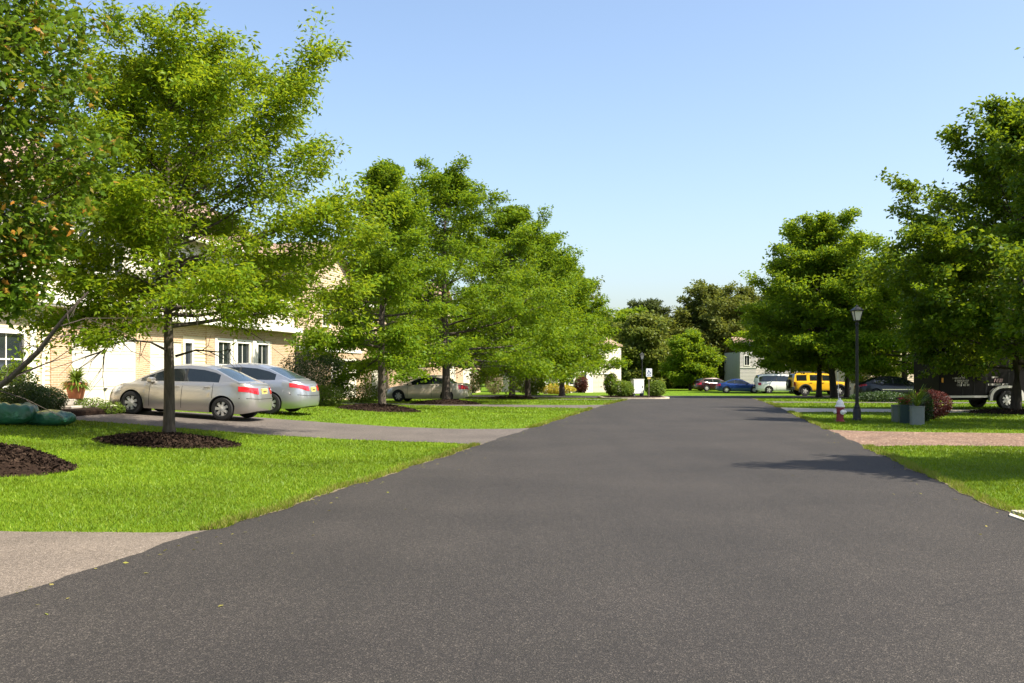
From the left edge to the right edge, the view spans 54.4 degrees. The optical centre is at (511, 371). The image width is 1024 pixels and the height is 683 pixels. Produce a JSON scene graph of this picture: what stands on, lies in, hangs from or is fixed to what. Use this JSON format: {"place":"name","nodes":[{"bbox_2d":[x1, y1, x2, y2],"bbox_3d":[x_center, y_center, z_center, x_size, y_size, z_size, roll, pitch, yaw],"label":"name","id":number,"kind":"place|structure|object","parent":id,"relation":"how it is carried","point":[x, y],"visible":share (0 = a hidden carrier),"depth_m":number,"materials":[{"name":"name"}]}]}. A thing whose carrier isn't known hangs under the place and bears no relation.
{"place":"outdoors","nodes":[
{"label":"outdoors","id":0,"kind":"place"},
{"bbox_2d":[0,530,206,596],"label":"driveway","id":1,"kind":"structure","parent":0,"point":[32,559],"depth_m":8.83,"materials":[{"name":"beige concrete"}]},
{"bbox_2d":[76,410,528,443],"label":"driveway","id":2,"kind":"structure","parent":0,"point":[241,424],"depth_m":25.72,"materials":[{"name":"concrete"}]},
{"bbox_2d":[109,364,271,419],"bbox_3d":[-8.998,0.491,27.971,4.488,1.480,1.962,3,1,11],"label":"sedan","id":3,"kind":"object","parent":2,"relation":"on","point":[223,393],"visible":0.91,"depth_m":27.17,"materials":[{"name":"silver metal"}]},
{"bbox_2d":[342,403,602,407],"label":"driveway","id":4,"kind":"structure","parent":0,"point":[562,406],"depth_m":47.45,"materials":[{"name":"concrete"}]},
{"bbox_2d":[0,396,1023,682],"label":"road","id":5,"kind":"structure","parent":0,"point":[710,540],"depth_m":7.65,"materials":[{"name":"grey asphalt"}]},
{"bbox_2d":[16,406,1023,614],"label":"fallen leaves","id":6,"kind":"object","parent":5,"relation":"on","point":[125,562],"visible":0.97,"depth_m":10.23,"materials":[{"name":"plant"}]},
{"bbox_2d":[602,395,663,397],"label":"planting soil","id":7,"kind":"structure","parent":5,"relation":"on","point":[635,396],"depth_m":67.77,"materials":[{"name":"brown soil"}]},
{"bbox_2d":[603,372,617,395],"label":"island shrub","id":8,"kind":"object","parent":7,"relation":"on","point":[608,388],"visible":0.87,"depth_m":68.32,"materials":[{"name":"green plant"}]},
{"bbox_2d":[610,380,634,395],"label":"island shrub","id":9,"kind":"object","parent":7,"relation":"on","point":[628,390],"visible":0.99,"depth_m":67.85,"materials":[{"name":"green plant"}]},
{"bbox_2d":[630,379,644,395],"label":"utility cabinet","id":10,"kind":"object","parent":7,"relation":"on","point":[638,385],"visible":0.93,"depth_m":68.81,"materials":[{"name":"white metal"}]},
{"bbox_2d":[646,368,651,396],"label":"parking sign","id":11,"kind":"object","parent":7,"relation":"on","point":[649,373],"visible":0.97,"depth_m":67.16,"materials":[{"name":"white metal"}]},
{"bbox_2d":[644,379,666,395],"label":"island shrub","id":12,"kind":"object","parent":7,"relation":"on","point":[657,386],"visible":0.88,"depth_m":68.30,"materials":[{"name":"green plant"}]},
{"bbox_2d":[597,396,668,398],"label":"kerb","id":13,"kind":"structure","parent":5,"relation":"on","point":[601,397],"depth_m":65.57,"materials":[{"name":"concrete"}]},
{"bbox_2d":[0,382,1023,532],"bbox_3d":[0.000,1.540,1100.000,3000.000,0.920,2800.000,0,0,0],"label":"ground","id":14,"kind":"structure","parent":0,"point":[669,392],"depth_m":18.11,"materials":[{"name":"green plant"}]},
{"bbox_2d":[0,402,38,424],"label":"garden bag","id":15,"kind":"object","parent":14,"relation":"on","point":[19,413],"visible":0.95,"depth_m":22.06,"materials":[{"name":"green"}]},
{"bbox_2d":[0,362,40,403],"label":"shrub","id":16,"kind":"object","parent":14,"relation":"on","point":[20,377],"visible":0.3,"depth_m":25.60,"materials":[{"name":"green plant"}]},
{"bbox_2d":[0,442,78,476],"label":"mulch bed","id":17,"kind":"object","parent":14,"relation":"on","point":[15,459],"visible":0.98,"depth_m":14.92,"materials":[{"name":"brown soil"}]},
{"bbox_2d":[26,409,75,425],"bbox_3d":[-10.530,1.030,22.700,1.020,0.372,0.771,0,0,8],"label":"garden bag","id":18,"kind":"object","parent":14,"relation":"on","point":[45,418],"visible":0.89,"depth_m":22.37,"materials":[{"name":"green"}]},
{"bbox_2d":[0,0,145,418],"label":"maple tree","id":19,"kind":"object","parent":14,"relation":"on","point":[24,240],"visible":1,"depth_m":15.14,"materials":[{"name":"green plant"}]},
{"bbox_2d":[0,134,150,405],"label":"townhouse","id":20,"kind":"structure","parent":14,"relation":"on","point":[124,366],"depth_m":29.89,"materials":[{"name":"brown shingle"},{"name":"white siding"},{"name":"cream brick"}]},
{"bbox_2d":[0,328,26,387],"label":"window","id":21,"kind":"structure","parent":20,"relation":"in","point":[7,341],"depth_m":27.07,"materials":[{"name":"white glass"}]},
{"bbox_2d":[88,222,114,273],"bbox_3d":[-12.843,-3.800,31.092,0.140,1.580,1.380,0,0,11],"label":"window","id":22,"kind":"structure","parent":20,"relation":"in","point":[91,222],"depth_m":31.04,"materials":[{"name":"white glass"}]},
{"bbox_2d":[72,336,134,405],"bbox_3d":[-12.801,-0.010,31.297,0.102,2.220,3.380,0,0,11],"label":"garage door","id":23,"kind":"structure","parent":20,"relation":"in","point":[119,368],"depth_m":31.41,"materials":[{"name":"paint"}]},
{"bbox_2d":[53,398,97,408],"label":"stone steps","id":24,"kind":"structure","parent":14,"relation":"on","point":[70,404],"depth_m":28.05,"materials":[{"name":"beige stone"}]},
{"bbox_2d":[58,365,93,398],"bbox_3d":[-12.437,0.280,28.430,1.027,0.969,1.008,0,0,0],"label":"fern pot","id":25,"kind":"object","parent":24,"relation":"on","point":[76,388],"visible":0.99,"depth_m":28.28,"materials":[{"name":"ceramic"}]},
{"bbox_2d":[62,406,151,415],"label":"planting soil","id":26,"kind":"structure","parent":14,"relation":"on","point":[86,411],"depth_m":26.52,"materials":[{"name":"brown soil"}]},
{"bbox_2d":[0,382,54,410],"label":"ball shrub","id":27,"kind":"object","parent":26,"relation":"on","point":[20,389],"visible":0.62,"depth_m":25.04,"materials":[{"name":"green plant"}]},
{"bbox_2d":[25,385,69,409],"bbox_3d":[-12.250,0.742,26.114,1.216,0.812,1.077,0,0,0],"label":"ball shrub","id":28,"kind":"object","parent":26,"relation":"on","point":[59,402],"visible":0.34,"depth_m":26.05,"materials":[{"name":"green plant"}]},
{"bbox_2d":[74,397,109,407],"bbox_3d":[-11.986,0.922,28.343,1.177,0.445,0.762,0,0,0],"label":"shrub","id":29,"kind":"object","parent":26,"relation":"on","point":[90,402],"visible":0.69,"depth_m":28.22,"materials":[{"name":"green plant"}]},
{"bbox_2d":[99,401,125,413],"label":"shrub","id":30,"kind":"object","parent":26,"relation":"on","point":[119,407],"visible":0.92,"depth_m":27.09,"materials":[{"name":"green plant"}]},
{"bbox_2d":[91,430,241,448],"bbox_3d":[-7.008,1.375,20.400,3.019,0.355,2.413,0,0,0],"label":"mulch bed","id":31,"kind":"object","parent":14,"relation":"on","point":[171,440],"visible":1,"depth_m":19.85,"materials":[{"name":"brown soil"}]},
{"bbox_2d":[74,163,302,376],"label":"townhouse","id":32,"kind":"structure","parent":14,"relation":"on","point":[194,337],"depth_m":38.34,"materials":[{"name":"beige paint"}]},
{"bbox_2d":[150,341,180,373],"bbox_3d":[-12.113,0.040,34.795,0.102,2.200,2.050,0,0,11],"label":"garage door","id":33,"kind":"structure","parent":32,"relation":"in","point":[156,354],"depth_m":34.41,"materials":[{"name":"paint"}]},
{"bbox_2d":[183,339,193,363],"bbox_3d":[-11.830,-0.070,36.294,0.120,2.220,0.740,0,0,11],"label":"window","id":34,"kind":"structure","parent":32,"relation":"in","point":[186,343],"depth_m":36.32,"materials":[{"name":"grey paint"}]},
{"bbox_2d":[217,338,232,365],"bbox_3d":[-11.277,-0.285,38.987,0.140,2.070,1.320,0,0,11],"label":"window","id":35,"kind":"structure","parent":32,"relation":"in","point":[221,345],"depth_m":39.02,"materials":[{"name":"white glass"}]},
{"bbox_2d":[237,339,250,362],"bbox_3d":[-10.966,-0.285,40.583,0.140,2.070,1.370,0,0,11],"label":"window","id":36,"kind":"structure","parent":32,"relation":"in","point":[243,354],"depth_m":40.71,"materials":[{"name":"white glass"}]},
{"bbox_2d":[256,340,269,363],"bbox_3d":[-10.614,-0.285,42.374,0.140,2.070,1.320,0,0,11],"label":"window","id":37,"kind":"structure","parent":32,"relation":"in","point":[262,351],"depth_m":42.50,"materials":[{"name":"white glass"}]},
{"bbox_2d":[2,0,408,431],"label":"willow oak tree","id":38,"kind":"object","parent":14,"relation":"on","point":[170,81],"visible":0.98,"depth_m":20.80,"materials":[{"name":"green plant"}]},
{"bbox_2d":[221,363,319,413],"bbox_3d":[-8.588,0.450,31.675,4.927,1.525,2.050,3,1,11],"label":"sedan","id":39,"kind":"object","parent":14,"relation":"on","point":[291,391],"visible":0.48,"depth_m":30.71,"materials":[{"name":"silver metal"}]},
{"bbox_2d":[278,351,349,402],"bbox_3d":[-8.106,0.235,40.468,3.097,2.296,2.648,0,0,0],"label":"shrub","id":40,"kind":"object","parent":14,"relation":"on","point":[323,361],"visible":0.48,"depth_m":40.09,"materials":[{"name":"green plant"}]},
{"bbox_2d":[318,384,346,405],"bbox_3d":[-7.276,0.909,38.554,1.798,0.922,1.265,0,0,0],"label":"shrub","id":41,"kind":"object","parent":14,"relation":"on","point":[338,395],"visible":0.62,"depth_m":38.35,"materials":[{"name":"green plant"}]},
{"bbox_2d":[273,242,402,399],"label":"townhouse","id":42,"kind":"structure","parent":14,"relation":"on","point":[357,355],"depth_m":58.84,"materials":[{"name":"beige paint"}]},
{"bbox_2d":[331,359,355,396],"bbox_3d":[-10.158,0.378,59.973,0.125,2.340,4.080,0,0,11],"label":"garage door","id":43,"kind":"structure","parent":42,"relation":"in","point":[352,382],"depth_m":61.32,"materials":[{"name":"paint"}]},
{"bbox_2d":[372,370,385,393],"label":"garage door","id":44,"kind":"structure","parent":42,"relation":"in","point":[375,383],"depth_m":65.94,"materials":[{"name":"paint"}]},
{"bbox_2d":[243,444,481,519],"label":"verge","id":45,"kind":"structure","parent":14,"relation":"on","point":[349,485],"depth_m":13.40,"materials":[{"name":"green plant"}]},
{"bbox_2d":[340,383,386,402],"bbox_3d":[-7.810,1.130,52.033,2.599,1.098,1.812,0,0,0],"label":"shrub","id":46,"kind":"object","parent":14,"relation":"on","point":[351,397],"visible":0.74,"depth_m":51.68,"materials":[{"name":"green plant"}]},
{"bbox_2d":[335,403,421,412],"bbox_3d":[-4.961,1.327,37.119,3.319,0.381,3.204,0,0,0],"label":"mulch bed","id":47,"kind":"object","parent":14,"relation":"on","point":[378,407],"visible":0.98,"depth_m":36.41,"materials":[{"name":"brown soil"}]},
{"bbox_2d":[283,156,478,403],"bbox_3d":[-5.031,-3.523,39.620,7.518,10.000,7.821,0,0,0],"label":"pin oak tree","id":48,"kind":"object","parent":14,"relation":"on","point":[398,271],"visible":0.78,"depth_m":38.50,"materials":[{"name":"green plant"}]},
{"bbox_2d":[386,375,471,401],"bbox_3d":[-4.520,0.881,53.833,4.705,1.450,1.989,0,0,11],"label":"sedan","id":49,"kind":"object","parent":14,"relation":"on","point":[409,391],"visible":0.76,"depth_m":53.05,"materials":[{"name":"beige paint"}]},
{"bbox_2d":[296,151,579,398],"bbox_3d":[-3.735,-4.840,51.504,14.679,12.998,13.402,0,0,0],"label":"pin oak tree","id":50,"kind":"object","parent":14,"relation":"on","point":[455,187],"visible":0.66,"depth_m":50.64,"materials":[{"name":"green plant"}]},
{"bbox_2d":[403,283,479,392],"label":"townhouse","id":51,"kind":"structure","parent":14,"relation":"on","point":[462,379],"depth_m":86.54,"materials":[{"name":"beige brick"}]},
{"bbox_2d":[463,368,470,385],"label":"garage door","id":52,"kind":"structure","parent":51,"relation":"in","point":[465,380],"depth_m":90.35,"materials":[{"name":"paint"}]},
{"bbox_2d":[410,399,481,404],"bbox_3d":[-3.314,1.481,49.707,3.634,0.313,3.478,0,0,0],"label":"mulch bed","id":53,"kind":"object","parent":14,"relation":"on","point":[448,402],"visible":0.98,"depth_m":48.97,"materials":[{"name":"brown soil"}]},
{"bbox_2d":[470,372,483,392],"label":"ball shrub","id":54,"kind":"object","parent":14,"relation":"on","point":[475,390],"visible":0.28,"depth_m":92.05,"materials":[{"name":"green plant"}]},
{"bbox_2d":[385,201,601,395],"bbox_3d":[-1.518,-4.663,63.948,15.308,12.914,13.668,0,0,0],"label":"pin oak tree","id":55,"kind":"object","parent":14,"relation":"on","point":[504,220],"visible":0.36,"depth_m":63.50,"materials":[{"name":"green plant"}]},
{"bbox_2d":[484,376,503,393],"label":"weeping shrub","id":56,"kind":"object","parent":14,"relation":"on","point":[493,390],"visible":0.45,"depth_m":87.59,"materials":[{"name":"plant"}]},
{"bbox_2d":[485,395,536,398],"bbox_3d":[-0.066,1.628,64.346,3.661,0.312,3.318,0,0,0],"label":"mulch bed","id":57,"kind":"object","parent":14,"relation":"on","point":[512,397],"visible":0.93,"depth_m":63.57,"materials":[{"name":"brown soil"}]},
{"bbox_2d":[515,377,545,394],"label":"shrub","id":58,"kind":"object","parent":14,"relation":"on","point":[535,387],"visible":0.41,"depth_m":83.55,"materials":[{"name":"green plant"}]},
{"bbox_2d":[450,231,632,396],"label":"pin oak tree","id":59,"kind":"object","parent":14,"relation":"on","point":[593,320],"visible":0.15,"depth_m":68.91,"materials":[{"name":"green plant"}]},
{"bbox_2d":[539,383,575,393],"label":"golden hedge","id":60,"kind":"object","parent":14,"relation":"on","point":[569,389],"visible":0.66,"depth_m":87.57,"materials":[{"name":"yellow plant"}]},
{"bbox_2d":[498,338,622,392],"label":"white house","id":61,"kind":"structure","parent":14,"relation":"on","point":[595,384],"depth_m":97.72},
{"bbox_2d":[592,373,610,391],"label":"garage door","id":62,"kind":"structure","parent":61,"relation":"in","point":[597,383],"depth_m":97.49,"materials":[{"name":"beige"}]},
{"bbox_2d":[573,375,588,392],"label":"shrub","id":63,"kind":"object","parent":14,"relation":"on","point":[582,387],"visible":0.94,"depth_m":94.69,"materials":[{"name":"red plant"}]},
{"bbox_2d":[552,256,621,395],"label":"pin oak tree","id":64,"kind":"object","parent":14,"relation":"on","point":[609,346],"visible":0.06,"depth_m":78.66,"materials":[{"name":"green plant"}]},
{"bbox_2d":[582,275,616,317],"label":"oak tree","id":65,"kind":"object","parent":14,"relation":"on","point":[599,294],"depth_m":130.32,"materials":[{"name":"green plant"}]},
{"bbox_2d":[597,305,648,363],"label":"oak tree","id":66,"kind":"object","parent":14,"relation":"on","point":[621,316],"visible":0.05,"depth_m":118.26,"materials":[{"name":"green plant"}]},
{"bbox_2d":[609,308,670,387],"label":"oak tree","id":67,"kind":"object","parent":14,"relation":"on","point":[643,333],"visible":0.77,"depth_m":112.39,"materials":[{"name":"green plant"}]},
{"bbox_2d":[624,297,673,316],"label":"pine tree","id":68,"kind":"object","parent":14,"relation":"on","point":[652,304],"visible":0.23,"depth_m":125.53,"materials":[{"name":"green plant"}]},
{"bbox_2d":[654,331,675,388],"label":"oak tree","id":69,"kind":"object","parent":14,"relation":"on","point":[667,384],"visible":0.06,"depth_m":117.63,"materials":[{"name":"green plant"}]},
{"bbox_2d":[649,306,700,388],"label":"oak tree","id":70,"kind":"object","parent":14,"relation":"on","point":[677,326],"visible":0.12,"depth_m":121.13,"materials":[{"name":"green plant"}]},
{"bbox_2d":[658,328,726,389],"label":"young tree","id":71,"kind":"object","parent":14,"relation":"on","point":[691,351],"visible":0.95,"depth_m":106.75,"materials":[{"name":"green plant"}]},
{"bbox_2d":[693,377,727,390],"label":"hatchback","id":72,"kind":"object","parent":14,"relation":"on","point":[705,384],"visible":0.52,"depth_m":103.06,"materials":[{"name":"red paint"}]},
{"bbox_2d":[671,279,755,365],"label":"oak tree","id":73,"kind":"object","parent":14,"relation":"on","point":[717,300],"visible":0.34,"depth_m":121.94,"materials":[{"name":"green plant"}]},
{"bbox_2d":[687,315,746,380],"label":"oak tree","id":74,"kind":"object","parent":14,"relation":"on","point":[722,330],"visible":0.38,"depth_m":117.62,"materials":[{"name":"green plant"}]},
{"bbox_2d":[715,378,757,392],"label":"coupe","id":75,"kind":"object","parent":14,"relation":"on","point":[735,384],"visible":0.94,"depth_m":93.30,"materials":[{"name":"blue paint"}]},
{"bbox_2d":[723,285,765,331],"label":"oak tree","id":76,"kind":"object","parent":14,"relation":"on","point":[753,297],"visible":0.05,"depth_m":125.53,"materials":[{"name":"green plant"}]},
{"bbox_2d":[724,337,789,386],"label":"grey house","id":77,"kind":"structure","parent":14,"relation":"on","point":[738,365],"depth_m":108.99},
{"bbox_2d":[754,374,792,392],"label":"minivan","id":78,"kind":"object","parent":14,"relation":"on","point":[774,382],"visible":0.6,"depth_m":92.17,"materials":[{"name":"white paint"}]},
{"bbox_2d":[723,287,824,392],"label":"linden tree","id":79,"kind":"object","parent":14,"relation":"on","point":[758,350],"visible":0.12,"depth_m":95.72,"materials":[{"name":"green plant"}]},
{"bbox_2d":[738,255,872,396],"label":"linden tree","id":80,"kind":"object","parent":14,"relation":"on","point":[762,284],"visible":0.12,"depth_m":72.91,"materials":[{"name":"green plant"}]},
{"bbox_2d":[786,372,850,395],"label":"off road vehicle","id":81,"kind":"object","parent":14,"relation":"on","point":[798,383],"visible":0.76,"depth_m":80.99,"materials":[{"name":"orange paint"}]},
{"bbox_2d":[734,206,902,397],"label":"linden tree","id":82,"kind":"object","parent":14,"relation":"on","point":[820,242],"visible":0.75,"depth_m":68.83,"materials":[{"name":"green plant"}]},
{"bbox_2d":[833,372,846,421],"bbox_3d":[10.503,0.800,31.890,0.364,1.621,0.363,0,0,33],"label":"fire hydrant","id":83,"kind":"object","parent":14,"relation":"on","point":[839,411],"visible":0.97,"depth_m":31.82,"materials":[{"name":"metal"}]},
{"bbox_2d":[800,276,890,396],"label":"linden tree","id":84,"kind":"object","parent":14,"relation":"on","point":[847,389],"visible":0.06,"depth_m":72.97,"materials":[{"name":"green plant"}]},
{"bbox_2d":[850,305,863,420],"bbox_3d":[11.396,-0.305,32.900,0.346,3.850,0.346,0,0,0],"label":"street lamp","id":85,"kind":"object","parent":14,"relation":"on","point":[856,311],"visible":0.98,"depth_m":32.85,"materials":[{"name":"black metal"}]},
{"bbox_2d":[835,313,913,394],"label":"brown roofed house","id":86,"kind":"structure","parent":14,"relation":"on","point":[840,379],"depth_m":86.24,"materials":[{"name":"beige"}]},
{"bbox_2d":[849,390,903,401],"bbox_3d":[20.465,1.375,55.562,3.390,0.754,1.890,0,0,0],"label":"shrub","id":87,"kind":"object","parent":14,"relation":"on","point":[889,396],"visible":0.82,"depth_m":55.15,"materials":[{"name":"green plant"}]},
{"bbox_2d":[843,326,909,383],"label":"olive tree","id":88,"kind":"object","parent":14,"relation":"on","point":[868,375],"visible":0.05,"depth_m":75.49,"materials":[{"name":"green plant"}]},
{"bbox_2d":[854,376,915,398],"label":"dark sedan","id":89,"kind":"object","parent":14,"relation":"on","point":[895,384],"visible":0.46,"depth_m":65.24,"materials":[{"name":"black paint"}]},
{"bbox_2d":[891,405,898,421],"bbox_3d":[12.379,1.330,31.900,0.418,0.560,0.418,0,0,12],"label":"planter","id":90,"kind":"object","parent":14,"relation":"on","point":[894,413],"visible":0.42,"depth_m":31.74,"materials":[{"name":"grey plastic"}]},
{"bbox_2d":[818,233,987,378],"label":"linden tree","id":91,"kind":"object","parent":14,"relation":"on","point":[875,322],"visible":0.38,"depth_m":65.41,"materials":[{"name":"green plant"}]},
{"bbox_2d":[895,394,912,423],"bbox_3d":[12.250,1.143,30.992,0.674,0.934,0.786,0,0,12],"label":"planter","id":92,"kind":"object","parent":14,"relation":"on","point":[903,412],"visible":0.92,"depth_m":30.80,"materials":[{"name":"grey plastic"}]},
{"bbox_2d":[902,384,937,424],"bbox_3d":[12.325,0.977,30.189,1.337,1.266,1.433,0,0,-30],"label":"planter","id":93,"kind":"object","parent":14,"relation":"on","point":[917,413],"visible":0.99,"depth_m":30.03,"materials":[{"name":"grey concrete"}]},
{"bbox_2d":[919,391,934,421],"bbox_3d":[13.240,1.118,31.890,0.602,1.030,0.637,0,0,0],"label":"shrub","id":94,"kind":"object","parent":14,"relation":"on","point":[930,414],"visible":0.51,"depth_m":31.75,"materials":[{"name":"green plant"}]},
{"bbox_2d":[841,92,1023,409],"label":"red maple tree","id":95,"kind":"object","parent":14,"relation":"on","point":[954,318],"visible":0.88,"depth_m":38.17,"materials":[{"name":"green plant"}]},
{"bbox_2d":[914,389,953,418],"bbox_3d":[14.157,1.091,33.519,1.470,1.090,1.314,0,0,0],"label":"barberry bush","id":96,"kind":"object","parent":14,"relation":"on","point":[941,410],"visible":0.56,"depth_m":33.29,"materials":[{"name":"red plant"}]},
{"bbox_2d":[868,449,1018,515],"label":"verge","id":97,"kind":"structure","parent":14,"relation":"on","point":[943,482],"depth_m":13.75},
{"bbox_2d":[896,339,1023,408],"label":"truck","id":98,"kind":"object","parent":14,"relation":"on","point":[997,388],"visible":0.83,"depth_m":42.88,"materials":[{"name":"black paint"}]},
{"bbox_2d":[952,230,1023,310],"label":"oak tree","id":99,"kind":"object","parent":14,"relation":"on","point":[991,280],"visible":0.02,"depth_m":92.79,"materials":[{"name":"green plant"}]},
{"bbox_2d":[960,47,1023,342],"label":"red maple tree","id":100,"kind":"object","parent":14,"relation":"on","point":[1013,234],"visible":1,"depth_m":29.86,"materials":[{"name":"green plant"}]},
{"bbox_2d":[961,408,1023,414],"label":"mulch bed","id":101,"kind":"object","parent":14,"relation":"on","point":[1020,411],"visible":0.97,"depth_m":38.34,"materials":[{"name":"brown soil"}]},
{"bbox_2d":[0,0,1023,334],"label":"sky","id":102,"kind":"structure","parent":0,"point":[670,141],"materials":[{"name":"blue"}]},
{"bbox_2d":[412,398,628,399],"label":"driveway","id":103,"kind":"structure","parent":0,"point":[544,399],"depth_m":63.25,"materials":[{"name":"concrete"}]},
{"bbox_2d":[471,395,883,397],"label":"cross street","id":104,"kind":"structure","parent":0,"point":[541,396],"depth_m":76.50,"materials":[{"name":"grey asphalt"}]},
{"bbox_2d":[782,408,975,412],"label":"driveway","id":105,"kind":"structure","parent":0,"point":[848,410],"depth_m":41.16,"materials":[{"name":"concrete"}]},
{"bbox_2d":[766,401,1023,403],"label":"driveway","id":106,"kind":"structure","parent":0,"point":[868,402],"depth_m":53.79,"materials":[{"name":"concrete"}]},
{"bbox_2d":[830,430,1023,446],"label":"gravel path","id":107,"kind":"structure","parent":0,"point":[882,438],"depth_m":23.83,"materials":[{"name":"beige gravel"}]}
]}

